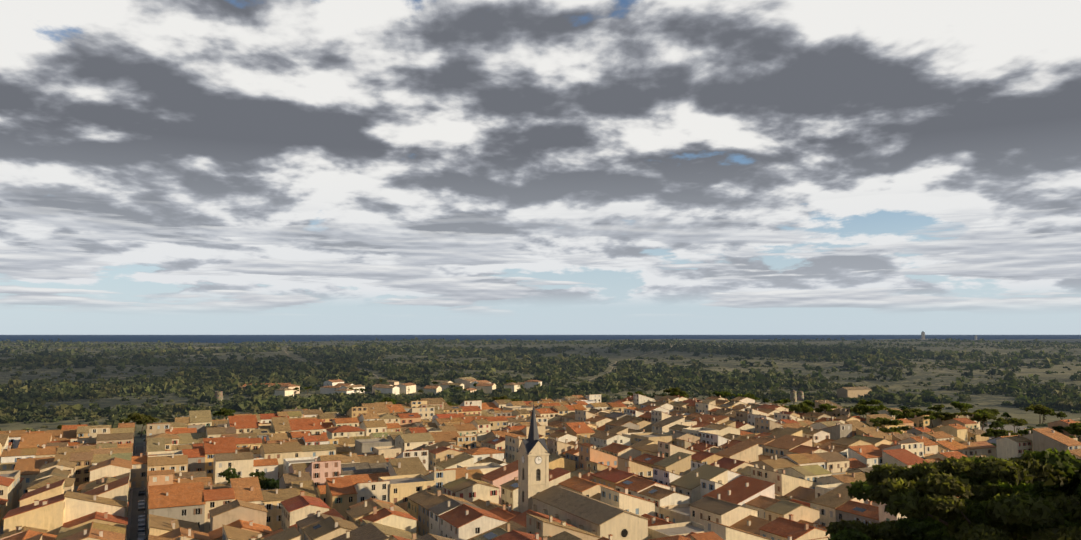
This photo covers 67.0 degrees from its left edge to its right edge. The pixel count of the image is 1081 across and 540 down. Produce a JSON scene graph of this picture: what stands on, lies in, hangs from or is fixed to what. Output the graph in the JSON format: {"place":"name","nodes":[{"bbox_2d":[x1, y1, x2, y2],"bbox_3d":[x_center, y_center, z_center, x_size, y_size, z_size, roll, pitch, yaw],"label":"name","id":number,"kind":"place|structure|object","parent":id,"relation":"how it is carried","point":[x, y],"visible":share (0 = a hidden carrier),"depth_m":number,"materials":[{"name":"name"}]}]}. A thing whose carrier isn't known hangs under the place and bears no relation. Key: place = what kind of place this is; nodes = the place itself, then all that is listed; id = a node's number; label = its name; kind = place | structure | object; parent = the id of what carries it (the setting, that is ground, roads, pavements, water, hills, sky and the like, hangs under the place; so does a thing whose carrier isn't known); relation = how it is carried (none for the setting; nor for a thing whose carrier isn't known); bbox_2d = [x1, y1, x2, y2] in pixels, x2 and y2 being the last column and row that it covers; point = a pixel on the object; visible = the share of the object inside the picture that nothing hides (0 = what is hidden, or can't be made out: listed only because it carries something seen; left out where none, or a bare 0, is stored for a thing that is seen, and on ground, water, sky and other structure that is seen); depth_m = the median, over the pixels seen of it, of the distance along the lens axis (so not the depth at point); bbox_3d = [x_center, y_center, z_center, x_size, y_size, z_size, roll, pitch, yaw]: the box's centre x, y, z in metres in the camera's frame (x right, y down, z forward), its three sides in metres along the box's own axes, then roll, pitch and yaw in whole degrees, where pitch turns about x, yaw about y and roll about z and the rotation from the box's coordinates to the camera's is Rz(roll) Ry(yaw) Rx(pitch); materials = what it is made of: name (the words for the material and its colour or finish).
{"place":"outdoors","nodes":[
{"label":"outdoors","id":0,"kind":"place"},
{"bbox_2d":[0,339,1080,539],"bbox_3d":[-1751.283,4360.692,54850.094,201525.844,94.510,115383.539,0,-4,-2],"label":"ground","id":1,"kind":"structure","parent":0,"point":[987,400],"depth_m":1007.34,"materials":[{"name":"green plant"}]},
{"bbox_2d":[137,490,145,539],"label":"parked vehicles","id":2,"kind":"object","parent":1,"relation":"on","point":[141,524],"visible":0.19,"depth_m":222.43,"materials":[{"name":"paint"}]},
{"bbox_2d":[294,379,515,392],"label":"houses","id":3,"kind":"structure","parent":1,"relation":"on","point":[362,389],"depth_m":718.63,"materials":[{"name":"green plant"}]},
{"bbox_2d":[0,423,1028,539],"bbox_3d":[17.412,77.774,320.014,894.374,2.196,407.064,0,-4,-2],"label":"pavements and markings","id":4,"kind":"object","parent":1,"relation":"on","point":[1008,427],"visible":0.06,"depth_m":270.19,"materials":[{"name":"concrete"}]},
{"bbox_2d":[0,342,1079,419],"bbox_3d":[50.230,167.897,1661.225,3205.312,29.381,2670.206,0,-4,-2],"label":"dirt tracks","id":5,"kind":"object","parent":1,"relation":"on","point":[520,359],"visible":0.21,"depth_m":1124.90,"materials":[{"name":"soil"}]},
{"bbox_2d":[0,393,1080,539],"bbox_3d":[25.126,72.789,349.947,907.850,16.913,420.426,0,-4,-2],"label":"village houses","id":6,"kind":"structure","parent":1,"relation":"on","point":[678,467],"depth_m":264.47,"materials":[{"name":"tile"}]},
{"bbox_2d":[0,359,1080,405],"bbox_3d":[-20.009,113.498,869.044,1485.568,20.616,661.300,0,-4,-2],"label":"trees","id":7,"kind":"object","parent":1,"relation":"on","point":[695,377],"visible":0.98,"depth_m":834.37,"materials":[{"name":"green plant"}]},
{"bbox_2d":[0,342,1080,371],"bbox_3d":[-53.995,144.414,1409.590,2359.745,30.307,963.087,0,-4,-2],"label":"forest","id":8,"kind":"object","parent":1,"relation":"on","point":[37,359],"visible":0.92,"depth_m":1367.43,"materials":[{"name":"green plant"}]},
{"bbox_2d":[0,385,1080,441],"bbox_3d":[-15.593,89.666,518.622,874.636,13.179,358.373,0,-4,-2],"label":"trees","id":9,"kind":"object","parent":1,"relation":"on","point":[342,403],"visible":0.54,"depth_m":578.42,"materials":[{"name":"green plant"}]},
{"bbox_2d":[0,337,1080,352],"bbox_3d":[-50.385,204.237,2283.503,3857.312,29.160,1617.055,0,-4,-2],"label":"woodland","id":10,"kind":"object","parent":1,"relation":"on","point":[32,344],"visible":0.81,"depth_m":2172.27,"materials":[{"name":"green plant"}]},
{"bbox_2d":[240,377,870,398],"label":"houses","id":11,"kind":"structure","parent":1,"relation":"on","point":[339,385],"depth_m":722.87,"materials":[{"name":"tile"}]},
{"bbox_2d":[57,387,1080,489],"bbox_3d":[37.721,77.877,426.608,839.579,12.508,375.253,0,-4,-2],"label":"trees","id":12,"kind":"object","parent":1,"relation":"on","point":[860,407],"visible":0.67,"depth_m":442.36,"materials":[{"name":"green plant"}]},
{"bbox_2d":[518,398,649,539],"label":"church","id":13,"kind":"structure","parent":1,"relation":"on","point":[536,493],"depth_m":197.61,"materials":[{"name":"tile"}]},
{"bbox_2d":[214,331,976,401],"bbox_3d":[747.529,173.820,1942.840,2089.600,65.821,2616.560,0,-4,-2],"label":"landmarks","id":14,"kind":"object","parent":1,"relation":"on","point":[219,396],"visible":0.94,"depth_m":632.31,"materials":[{"name":"tile"}]},
{"bbox_2d":[128,384,1079,537],"bbox_3d":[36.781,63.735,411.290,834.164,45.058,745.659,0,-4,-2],"label":"tree trunks","id":15,"kind":"object","parent":1,"relation":"on","point":[943,521],"visible":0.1,"depth_m":428.08,"materials":[{"name":"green plant"}]},
{"bbox_2d":[825,447,1080,539],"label":"trees","id":16,"kind":"object","parent":15,"relation":"attached to","point":[1033,495],"visible":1,"depth_m":49.84,"materials":[{"name":"green plant"}]},
{"bbox_2d":[0,335,1080,342],"bbox_3d":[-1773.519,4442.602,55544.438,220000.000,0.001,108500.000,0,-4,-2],"label":"sea","id":17,"kind":"structure","parent":0,"point":[187,338],"depth_m":19063.95,"materials":[{"name":"blue"}]},
{"bbox_2d":[0,0,1080,334],"label":"sky","id":18,"kind":"structure","parent":0,"point":[168,167],"materials":[{"name":"grey"}]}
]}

